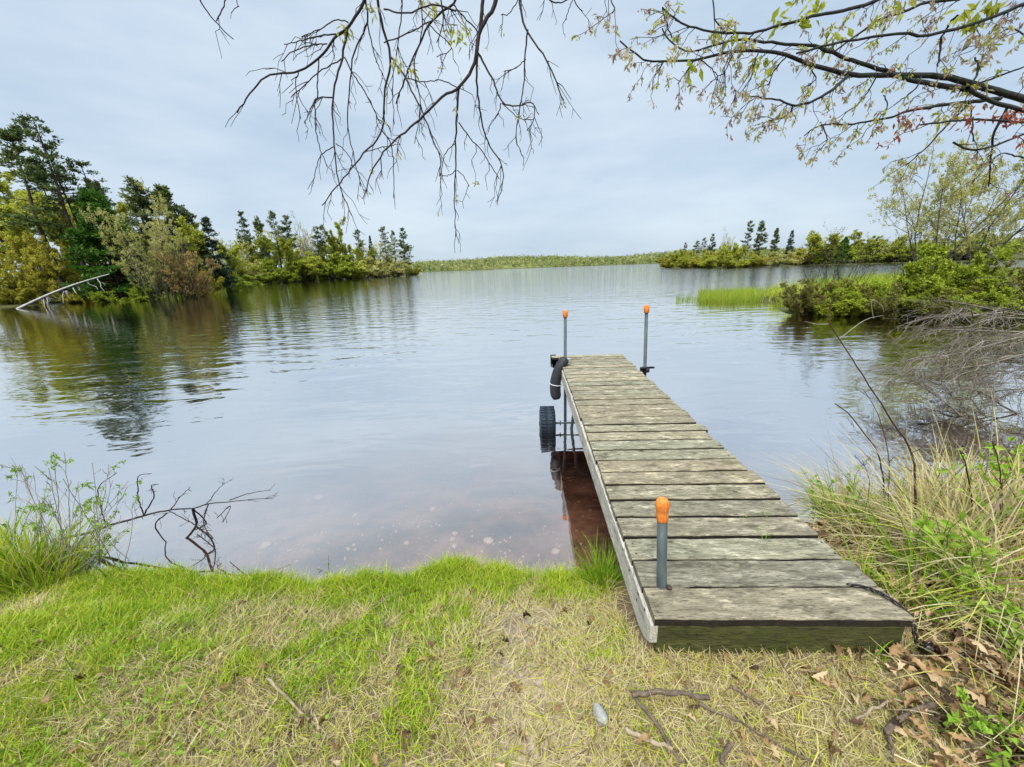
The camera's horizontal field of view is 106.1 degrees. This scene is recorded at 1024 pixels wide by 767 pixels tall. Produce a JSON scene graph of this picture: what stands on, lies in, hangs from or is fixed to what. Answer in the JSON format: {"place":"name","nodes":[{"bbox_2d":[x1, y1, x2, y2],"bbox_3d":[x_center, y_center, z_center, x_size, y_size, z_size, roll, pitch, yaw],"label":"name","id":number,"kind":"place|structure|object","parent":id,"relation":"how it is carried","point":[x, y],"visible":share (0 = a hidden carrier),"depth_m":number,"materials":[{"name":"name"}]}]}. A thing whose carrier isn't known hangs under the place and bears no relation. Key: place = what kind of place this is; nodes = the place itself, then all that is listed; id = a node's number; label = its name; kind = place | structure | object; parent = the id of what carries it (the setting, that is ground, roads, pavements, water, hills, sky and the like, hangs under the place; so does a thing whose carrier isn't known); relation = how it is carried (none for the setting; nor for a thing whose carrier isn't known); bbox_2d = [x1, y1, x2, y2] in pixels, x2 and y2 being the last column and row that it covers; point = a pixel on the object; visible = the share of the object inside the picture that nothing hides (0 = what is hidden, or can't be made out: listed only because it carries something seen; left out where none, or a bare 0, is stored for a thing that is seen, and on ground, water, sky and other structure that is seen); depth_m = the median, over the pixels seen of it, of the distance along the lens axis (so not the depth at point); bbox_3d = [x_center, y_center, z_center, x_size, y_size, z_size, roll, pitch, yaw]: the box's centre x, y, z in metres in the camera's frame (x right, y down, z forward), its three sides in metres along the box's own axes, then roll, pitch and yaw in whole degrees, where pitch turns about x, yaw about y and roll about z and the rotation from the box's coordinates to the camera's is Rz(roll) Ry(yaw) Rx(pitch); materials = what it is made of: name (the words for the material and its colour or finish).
{"place":"outdoors","nodes":[
{"label":"outdoors","id":0,"kind":"place"},
{"bbox_2d":[1,244,1010,285],"bbox_3d":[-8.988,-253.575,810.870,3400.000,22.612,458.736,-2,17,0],"label":"hills","id":1,"kind":"structure","parent":0,"point":[518,266],"depth_m":663.25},
{"bbox_2d":[0,260,1023,577],"bbox_3d":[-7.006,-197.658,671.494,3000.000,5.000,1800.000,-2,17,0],"label":"water","id":2,"kind":"structure","parent":0,"point":[332,408],"depth_m":6.71,"materials":[{"name":"liquid"}]},
{"bbox_2d":[16,274,109,308],"bbox_3d":[-42.694,-8.740,36.624,7.453,3.026,0.609,-8,18,-20],"label":"fallen tree","id":3,"kind":"object","parent":2,"relation":"in","point":[40,298],"visible":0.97,"depth_m":36.57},
{"bbox_2d":[0,253,1023,766],"bbox_3d":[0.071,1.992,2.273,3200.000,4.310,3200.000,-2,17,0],"label":"ground","id":4,"kind":"structure","parent":0,"point":[526,531],"depth_m":1.43,"materials":[{"name":"soil"}]},
{"bbox_2d":[0,169,35,272],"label":"birch tree","id":5,"kind":"object","parent":4,"relation":"on","point":[5,187],"visible":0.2,"depth_m":49.23,"materials":[{"name":"green plant"}]},
{"bbox_2d":[0,281,36,304],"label":"willow bush","id":6,"kind":"object","parent":4,"relation":"on","point":[20,297],"visible":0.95,"depth_m":40.24,"materials":[{"name":"green plant"}]},
{"bbox_2d":[0,122,72,302],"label":"pine tree","id":7,"kind":"object","parent":4,"relation":"on","point":[27,175],"visible":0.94,"depth_m":39.37,"materials":[{"name":"green plant"}]},
{"bbox_2d":[0,230,77,299],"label":"willow tree","id":8,"kind":"object","parent":4,"relation":"on","point":[15,244],"visible":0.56,"depth_m":41.25,"materials":[{"name":"green plant"}]},
{"bbox_2d":[0,190,99,290],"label":"birch tree","id":9,"kind":"object","parent":4,"relation":"on","point":[7,209],"visible":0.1,"depth_m":46.57,"materials":[{"name":"green plant"}]},
{"bbox_2d":[10,111,93,299],"bbox_3d":[-47.970,-18.191,41.713,4.741,19.639,5.459,0,17,8],"label":"pine tree","id":10,"kind":"object","parent":4,"relation":"on","point":[35,160],"visible":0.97,"depth_m":39.83,"materials":[{"name":"green plant"}]},
{"bbox_2d":[2,235,105,304],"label":"willow tree","id":11,"kind":"object","parent":4,"relation":"on","point":[47,262],"visible":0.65,"depth_m":41.13,"materials":[{"name":"green plant"}]},
{"bbox_2d":[0,501,121,596],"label":"grass tuft","id":12,"kind":"object","parent":4,"relation":"on","point":[4,586],"visible":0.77,"depth_m":2.25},
{"bbox_2d":[31,142,102,283],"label":"pine tree","id":13,"kind":"object","parent":4,"relation":"on","point":[58,175],"visible":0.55,"depth_m":42.01,"materials":[{"name":"green plant"}]},
{"bbox_2d":[0,476,143,589],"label":"grass tuft","id":14,"kind":"object","parent":4,"relation":"on","point":[4,556],"visible":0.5,"depth_m":2.36,"materials":[{"name":"plant"}]},
{"bbox_2d":[8,189,135,264],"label":"birch tree","id":15,"kind":"object","parent":4,"relation":"on","point":[121,207],"visible":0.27,"depth_m":47.19,"materials":[{"name":"green plant"}]},
{"bbox_2d":[1,451,144,579],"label":"willow shrub","id":16,"kind":"object","parent":4,"relation":"on","point":[85,505],"visible":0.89,"depth_m":2.34,"materials":[{"name":"green plant"}]},
{"bbox_2d":[56,277,124,302],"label":"willow bush","id":17,"kind":"object","parent":4,"relation":"on","point":[73,298],"visible":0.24,"depth_m":42.63,"materials":[{"name":"green plant"}]},
{"bbox_2d":[66,158,126,283],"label":"pine tree","id":18,"kind":"object","parent":4,"relation":"on","point":[81,165],"visible":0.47,"depth_m":42.68,"materials":[{"name":"green plant"}]},
{"bbox_2d":[60,186,162,300],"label":"fir tree","id":19,"kind":"object","parent":4,"relation":"on","point":[88,235],"visible":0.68,"depth_m":41.60,"materials":[{"name":"plant"}]},
{"bbox_2d":[87,285,168,302],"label":"willow bush","id":20,"kind":"object","parent":4,"relation":"on","point":[98,296],"visible":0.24,"depth_m":41.66,"materials":[{"name":"green plant"}]},
{"bbox_2d":[79,177,181,299],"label":"alder tree","id":21,"kind":"object","parent":4,"relation":"on","point":[120,238],"visible":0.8,"depth_m":41.09,"materials":[{"name":"green plant"}]},
{"bbox_2d":[116,175,173,248],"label":"pine tree","id":22,"kind":"object","parent":4,"relation":"on","point":[131,182],"visible":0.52,"depth_m":48.61,"materials":[{"name":"green plant"}]},
{"bbox_2d":[123,186,175,293],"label":"pine tree","id":23,"kind":"object","parent":4,"relation":"on","point":[143,201],"visible":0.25,"depth_m":49.39,"materials":[{"name":"green plant"}]},
{"bbox_2d":[51,472,278,569],"bbox_3d":[-2.881,1.250,3.014,1.972,1.154,0.830,-2,17,0],"label":"dead branch","id":24,"kind":"object","parent":4,"relation":"on","point":[190,533],"visible":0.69,"depth_m":3.15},
{"bbox_2d":[128,204,202,297],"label":"alder tree","id":25,"kind":"object","parent":4,"relation":"on","point":[167,249],"visible":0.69,"depth_m":43.73,"materials":[{"name":"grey plant"}]},
{"bbox_2d":[126,215,205,272],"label":"birch tree","id":26,"kind":"object","parent":4,"relation":"on","point":[195,235],"visible":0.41,"depth_m":48.94,"materials":[{"name":"green plant"}]},
{"bbox_2d":[143,183,206,280],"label":"pine tree","id":27,"kind":"object","parent":4,"relation":"on","point":[164,191],"visible":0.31,"depth_m":50.52,"materials":[{"name":"green plant"}]},
{"bbox_2d":[149,237,221,297],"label":"alder bush","id":28,"kind":"object","parent":4,"relation":"on","point":[195,286],"visible":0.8,"depth_m":44.75,"materials":[{"name":"green plant"}]},
{"bbox_2d":[173,204,212,282],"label":"pine tree","id":29,"kind":"object","parent":4,"relation":"on","point":[188,217],"visible":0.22,"depth_m":52.69,"materials":[{"name":"green plant"}]},
{"bbox_2d":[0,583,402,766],"bbox_3d":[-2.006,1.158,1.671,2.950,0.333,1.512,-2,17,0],"label":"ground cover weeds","id":30,"kind":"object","parent":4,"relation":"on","point":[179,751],"visible":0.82,"depth_m":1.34,"materials":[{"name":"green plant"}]},
{"bbox_2d":[200,216,238,291],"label":"spruce tree","id":31,"kind":"object","parent":4,"relation":"on","point":[211,244],"visible":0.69,"depth_m":56.35,"materials":[{"name":"plant"}]},
{"bbox_2d":[200,240,257,276],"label":"birch tree","id":32,"kind":"object","parent":4,"relation":"on","point":[232,252],"visible":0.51,"depth_m":63.85,"materials":[{"name":"green plant"}]},
{"bbox_2d":[235,210,254,262],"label":"pine tree","id":33,"kind":"object","parent":4,"relation":"on","point":[246,237],"visible":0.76,"depth_m":117.55,"materials":[{"name":"green plant"}]},
{"bbox_2d":[241,258,302,282],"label":"waterside bush","id":34,"kind":"object","parent":4,"relation":"on","point":[280,274],"visible":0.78,"depth_m":114.53,"materials":[{"name":"green plant"}]},
{"bbox_2d":[252,230,303,280],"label":"birch tree","id":35,"kind":"object","parent":4,"relation":"on","point":[284,244],"visible":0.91,"depth_m":114.17,"materials":[{"name":"green plant"}]},
{"bbox_2d":[277,249,321,281],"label":"waterside bush","id":36,"kind":"object","parent":4,"relation":"on","point":[309,266],"visible":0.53,"depth_m":119.69,"materials":[{"name":"green plant"}]},
{"bbox_2d":[297,252,354,280],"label":"waterside bush","id":37,"kind":"object","parent":4,"relation":"on","point":[338,270],"visible":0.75,"depth_m":133.43,"materials":[{"name":"green plant"}]},
{"bbox_2d":[324,216,347,278],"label":"birch tree","id":38,"kind":"object","parent":4,"relation":"on","point":[332,240],"visible":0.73,"depth_m":142.35,"materials":[{"name":"green plant"}]},
{"bbox_2d":[322,251,370,278],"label":"waterside bush","id":39,"kind":"object","parent":4,"relation":"on","point":[359,271],"visible":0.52,"depth_m":139.36,"materials":[{"name":"green plant"}]},
{"bbox_2d":[354,256,384,277],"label":"waterside bush","id":40,"kind":"object","parent":4,"relation":"on","point":[376,268],"visible":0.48,"depth_m":150.86,"materials":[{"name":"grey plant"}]},
{"bbox_2d":[200,0,592,252],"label":"oak tree","id":41,"kind":"object","parent":4,"relation":"on","point":[482,23],"visible":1,"depth_m":1.96,"materials":[{"name":"brown plant"}]},
{"bbox_2d":[284,502,616,579],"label":"pebbles","id":42,"kind":"object","parent":4,"relation":"on","point":[418,526],"visible":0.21,"depth_m":3.22,"materials":[{"name":"stone"}]},
{"bbox_2d":[0,534,1023,766],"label":"lawn grass","id":43,"kind":"structure","parent":4,"relation":"on","point":[96,606],"depth_m":1.41,"materials":[{"name":"plant"}]},
{"bbox_2d":[0,457,1023,766],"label":"leaf litter","id":44,"kind":"object","parent":4,"relation":"on","point":[970,641],"visible":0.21,"depth_m":1.32,"materials":[{"name":"brown plant"}]},
{"bbox_2d":[246,246,879,274],"bbox_3d":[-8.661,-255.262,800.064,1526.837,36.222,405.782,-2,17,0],"label":"forest","id":45,"kind":"object","parent":4,"relation":"on","point":[586,260],"visible":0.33,"depth_m":708.28,"materials":[{"name":"plant"}]},
{"bbox_2d":[562,522,626,598],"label":"grass tuft","id":46,"kind":"object","parent":4,"relation":"on","point":[606,565],"visible":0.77,"depth_m":2.15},
{"bbox_2d":[634,697,682,763],"bbox_3d":[0.455,1.072,1.199,0.021,0.020,0.193,-10,18,-23],"label":"stick","id":47,"kind":"object","parent":4,"relation":"on","point":[651,717],"visible":1,"depth_m":1.20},
{"bbox_2d":[631,688,710,699],"bbox_3d":[0.528,1.042,1.290,0.255,0.022,0.032,-1,17,3],"label":"stick","id":48,"kind":"object","parent":4,"relation":"on","point":[644,694],"visible":1,"depth_m":1.29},
{"bbox_2d":[669,248,692,267],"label":"waterside bush","id":49,"kind":"object","parent":4,"relation":"on","point":[678,259],"visible":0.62,"depth_m":127.96,"materials":[{"name":"green plant"}]},
{"bbox_2d":[539,305,914,653],"bbox_3d":[1.007,0.780,3.692,1.395,2.748,4.439,-1,17,2],"label":"dock","id":50,"kind":"object","parent":4,"relation":"on","point":[703,564],"visible":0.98,"depth_m":1.79,"materials":[{"name":"grey wood"}]},
{"bbox_2d":[549,356,569,399],"bbox_3d":[0.641,-0.076,5.080,0.311,0.576,0.173,-10,19,-25],"label":"dock bumper","id":51,"kind":"object","parent":50,"relation":"attached to","point":[555,382],"visible":0.98,"depth_m":5.00,"materials":[{"name":"black rubber"}]},
{"bbox_2d":[711,243,756,267],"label":"waterside bush","id":52,"kind":"object","parent":4,"relation":"on","point":[728,259],"visible":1,"depth_m":100.65,"materials":[{"name":"green plant"}]},
{"bbox_2d":[697,285,800,305],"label":"reed grass","id":53,"kind":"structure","parent":4,"relation":"on","point":[731,296],"depth_m":20.03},
{"bbox_2d":[698,701,817,763],"bbox_3d":[0.744,1.068,1.183,0.312,0.020,0.013,9,20,32],"label":"stick","id":54,"kind":"object","parent":4,"relation":"on","point":[752,729],"visible":1,"depth_m":1.18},
{"bbox_2d":[571,0,1023,207],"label":"oak tree","id":55,"kind":"object","parent":4,"relation":"on","point":[969,87],"visible":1,"depth_m":2.08,"materials":[{"name":"green plant"}]},
{"bbox_2d":[770,282,836,314],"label":"bank bush","id":56,"kind":"object","parent":4,"relation":"on","point":[794,303],"visible":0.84,"depth_m":14.64,"materials":[{"name":"green plant"}]},
{"bbox_2d":[805,230,843,264],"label":"tree","id":57,"kind":"object","parent":4,"relation":"on","point":[813,238],"visible":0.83,"depth_m":99.53,"materials":[{"name":"green plant"}]},
{"bbox_2d":[793,276,855,304],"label":"bank bush","id":58,"kind":"object","parent":4,"relation":"on","point":[833,282],"visible":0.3,"depth_m":14.32,"materials":[{"name":"green plant"}]},
{"bbox_2d":[748,430,908,509],"bbox_3d":[2.432,1.006,3.290,1.515,1.133,1.682,-2,17,0],"label":"dry grass clump","id":59,"kind":"object","parent":4,"relation":"on","point":[841,489],"visible":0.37,"depth_m":3.56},
{"bbox_2d":[799,294,862,316],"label":"bank bush","id":60,"kind":"object","parent":4,"relation":"on","point":[843,309],"visible":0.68,"depth_m":14.01,"materials":[{"name":"green plant"}]},
{"bbox_2d":[641,443,1023,766],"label":"fallen straw leaves","id":61,"kind":"object","parent":4,"relation":"on","point":[958,626],"visible":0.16,"depth_m":1.41,"materials":[{"name":"beige plant"}]},
{"bbox_2d":[793,222,871,289],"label":"bank bush","id":62,"kind":"object","parent":4,"relation":"on","point":[825,277],"visible":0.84,"depth_m":14.81,"materials":[{"name":"green plant"}]},
{"bbox_2d":[801,453,872,517],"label":"leafy weed","id":63,"kind":"object","parent":4,"relation":"on","point":[835,480],"visible":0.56,"depth_m":2.76,"materials":[{"name":"green plant"}]},
{"bbox_2d":[808,241,870,263],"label":"birch tree","id":64,"kind":"object","parent":4,"relation":"on","point":[820,258],"visible":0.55,"depth_m":101.82,"materials":[{"name":"green plant"}]},
{"bbox_2d":[774,460,907,546],"bbox_3d":[2.345,0.779,2.657,0.801,0.576,0.902,-2,17,0],"label":"grass tuft","id":65,"kind":"object","parent":4,"relation":"on","point":[831,505],"visible":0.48,"depth_m":2.70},
{"bbox_2d":[756,434,926,512],"bbox_3d":[2.961,0.906,3.445,1.379,1.023,1.417,7,19,29],"label":"dry grass clump","id":66,"kind":"object","parent":4,"relation":"on","point":[857,487],"visible":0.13,"depth_m":3.53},
{"bbox_2d":[812,281,872,315],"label":"bank bush","id":67,"kind":"object","parent":4,"relation":"on","point":[837,290],"visible":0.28,"depth_m":14.06,"materials":[{"name":"green plant"}]},
{"bbox_2d":[828,232,890,284],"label":"bank bush","id":68,"kind":"object","parent":4,"relation":"on","point":[857,272],"visible":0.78,"depth_m":14.96,"materials":[{"name":"green plant"}]},
{"bbox_2d":[805,289,924,518],"bbox_3d":[1.998,0.281,2.142,0.959,1.601,0.079,-1,17,2],"label":"dead sapling","id":69,"kind":"object","parent":4,"relation":"on","point":[914,464],"visible":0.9,"depth_m":2.10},
{"bbox_2d":[723,431,1023,639],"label":"dry grass clump","id":70,"kind":"object","parent":4,"relation":"on","point":[993,519],"visible":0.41,"depth_m":1.89,"materials":[{"name":"plant"}]},
{"bbox_2d":[837,533,913,596],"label":"grass tuft","id":71,"kind":"object","parent":4,"relation":"on","point":[867,572],"visible":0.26,"depth_m":1.80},
{"bbox_2d":[847,242,911,262],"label":"birch tree","id":72,"kind":"object","parent":4,"relation":"on","point":[872,247],"visible":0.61,"depth_m":96.15,"materials":[{"name":"green plant"}]},
{"bbox_2d":[852,282,915,317],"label":"bank bush","id":73,"kind":"object","parent":4,"relation":"on","point":[888,305],"visible":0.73,"depth_m":13.31,"materials":[{"name":"green plant"}]},
{"bbox_2d":[769,453,1023,552],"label":"dry grass clump","id":74,"kind":"object","parent":4,"relation":"on","point":[859,516],"visible":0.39,"depth_m":2.57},
{"bbox_2d":[780,427,1023,545],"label":"dry grass clump","id":75,"kind":"object","parent":4,"relation":"on","point":[898,490],"visible":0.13,"depth_m":2.57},
{"bbox_2d":[781,421,1023,589],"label":"dry grass clump","id":76,"kind":"object","parent":4,"relation":"on","point":[974,517],"visible":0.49,"depth_m":2.13,"materials":[{"name":"plant"}]},
{"bbox_2d":[868,277,936,315],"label":"bank bush","id":77,"kind":"object","parent":4,"relation":"on","point":[907,282],"visible":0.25,"depth_m":13.74,"materials":[{"name":"green plant"}]},
{"bbox_2d":[861,474,954,532],"bbox_3d":[2.486,0.788,2.446,0.377,0.422,0.304,-5,17,-10],"label":"leafy weed","id":78,"kind":"object","parent":4,"relation":"on","point":[885,497],"visible":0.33,"depth_m":2.46,"materials":[{"name":"green plant"}]},
{"bbox_2d":[882,701,940,734],"bbox_3d":[1.248,1.042,1.206,0.256,0.025,0.029,-7,17,-16],"label":"stick","id":79,"kind":"object","parent":4,"relation":"on","point":[889,726],"visible":0.91,"depth_m":1.21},
{"bbox_2d":[822,419,1023,501],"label":"dry grass clump","id":80,"kind":"object","parent":4,"relation":"on","point":[934,470],"visible":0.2,"depth_m":3.05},
{"bbox_2d":[823,466,1023,608],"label":"grass tuft","id":81,"kind":"object","parent":4,"relation":"on","point":[893,552],"visible":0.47,"depth_m":1.75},
{"bbox_2d":[830,480,1023,720],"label":"dry grass clump","id":82,"kind":"object","parent":4,"relation":"on","point":[1019,650],"visible":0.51,"depth_m":1.54,"materials":[{"name":"plant"}]},
{"bbox_2d":[836,392,1023,549],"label":"dry grass clump","id":83,"kind":"object","parent":4,"relation":"on","point":[1013,502],"visible":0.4,"depth_m":2.31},
{"bbox_2d":[865,543,1000,629],"bbox_3d":[1.644,0.833,1.595,0.454,0.275,0.432,-7,17,-15],"label":"grass tuft","id":84,"kind":"object","parent":4,"relation":"on","point":[907,591],"visible":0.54,"depth_m":1.57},
{"bbox_2d":[847,245,1023,417],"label":"fallen brush","id":85,"kind":"object","parent":4,"relation":"on","point":[980,346],"visible":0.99,"depth_m":5.43,"materials":[{"name":"wood"}]},
{"bbox_2d":[863,494,1023,667],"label":"dry grass clump","id":86,"kind":"object","parent":4,"relation":"on","point":[958,612],"visible":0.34,"depth_m":1.59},
{"bbox_2d":[905,285,983,319],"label":"bank bush","id":87,"kind":"object","parent":4,"relation":"on","point":[945,297],"visible":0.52,"depth_m":12.61,"materials":[{"name":"green plant"}]},
{"bbox_2d":[866,129,1023,270],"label":"spring tree","id":88,"kind":"object","parent":4,"relation":"on","point":[944,188],"visible":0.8,"depth_m":16.95,"materials":[{"name":"green plant"}]},
{"bbox_2d":[900,509,1008,587],"bbox_3d":[1.946,0.726,1.698,0.334,0.406,0.308,-10,19,-25],"label":"leafy weed","id":89,"kind":"object","parent":4,"relation":"on","point":[976,533],"visible":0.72,"depth_m":1.69,"materials":[{"name":"green plant"}]},
{"bbox_2d":[893,239,1020,300],"bbox_3d":[15.462,-3.705,13.589,3.115,2.565,2.643,-13,20,-32],"label":"bank bush","id":90,"kind":"object","parent":4,"relation":"on","point":[921,267],"visible":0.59,"depth_m":13.19,"materials":[{"name":"green plant"}]},
{"bbox_2d":[901,102,1023,264],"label":"spring tree","id":91,"kind":"object","parent":4,"relation":"on","point":[994,238],"visible":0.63,"depth_m":17.08,"materials":[{"name":"green plant"}]},
{"bbox_2d":[916,587,1023,652],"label":"leafy weed","id":92,"kind":"object","parent":4,"relation":"on","point":[966,599],"visible":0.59,"depth_m":1.47,"materials":[{"name":"green plant"}]},
{"bbox_2d":[938,684,1023,766],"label":"leafy weed","id":93,"kind":"object","parent":4,"relation":"on","point":[977,719],"visible":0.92,"depth_m":1.15,"materials":[{"name":"green plant"}]},
{"bbox_2d":[939,435,1023,530],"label":"leafy weed","id":94,"kind":"object","parent":4,"relation":"on","point":[1004,467],"visible":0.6,"depth_m":2.04,"materials":[{"name":"green plant"}]},
{"bbox_2d":[941,262,1022,300],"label":"bank bush","id":95,"kind":"object","parent":4,"relation":"on","point":[952,283],"visible":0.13,"depth_m":13.43,"materials":[{"name":"green plant"}]},
{"bbox_2d":[944,291,1023,320],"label":"bank bush","id":96,"kind":"object","parent":4,"relation":"on","point":[969,299],"visible":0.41,"depth_m":12.15,"materials":[{"name":"green plant"}]},
{"bbox_2d":[953,431,1023,503],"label":"leafy weed","id":97,"kind":"object","parent":4,"relation":"on","point":[1009,463],"visible":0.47,"depth_m":2.36,"materials":[{"name":"green plant"}]},
{"bbox_2d":[954,562,1023,659],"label":"leafy weed","id":98,"kind":"object","parent":4,"relation":"on","point":[1007,610],"visible":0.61,"depth_m":1.43,"materials":[{"name":"green plant"}]},
{"bbox_2d":[956,234,1023,258],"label":"birch tree","id":99,"kind":"object","parent":4,"relation":"on","point":[986,249],"visible":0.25,"depth_m":83.83,"materials":[{"name":"green plant"}]},
{"bbox_2d":[977,285,1023,320],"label":"bank bush","id":100,"kind":"object","parent":4,"relation":"on","point":[1006,290],"visible":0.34,"depth_m":12.07,"materials":[{"name":"green plant"}]},
{"bbox_2d":[983,257,1023,303],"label":"bank bush","id":101,"kind":"object","parent":4,"relation":"on","point":[1019,281],"visible":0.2,"depth_m":13.09,"materials":[{"name":"green plant"}]},
{"bbox_2d":[0,0,1023,275],"label":"sky","id":102,"kind":"structure","parent":0,"point":[145,89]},
{"bbox_2d":[743,265,1023,308],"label":"bank grass","id":103,"kind":"structure","parent":0,"point":[882,279],"depth_m":18.76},
{"bbox_2d":[846,583,1023,659],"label":"rope","id":104,"kind":"object","parent":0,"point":[927,647],"visible":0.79,"depth_m":1.39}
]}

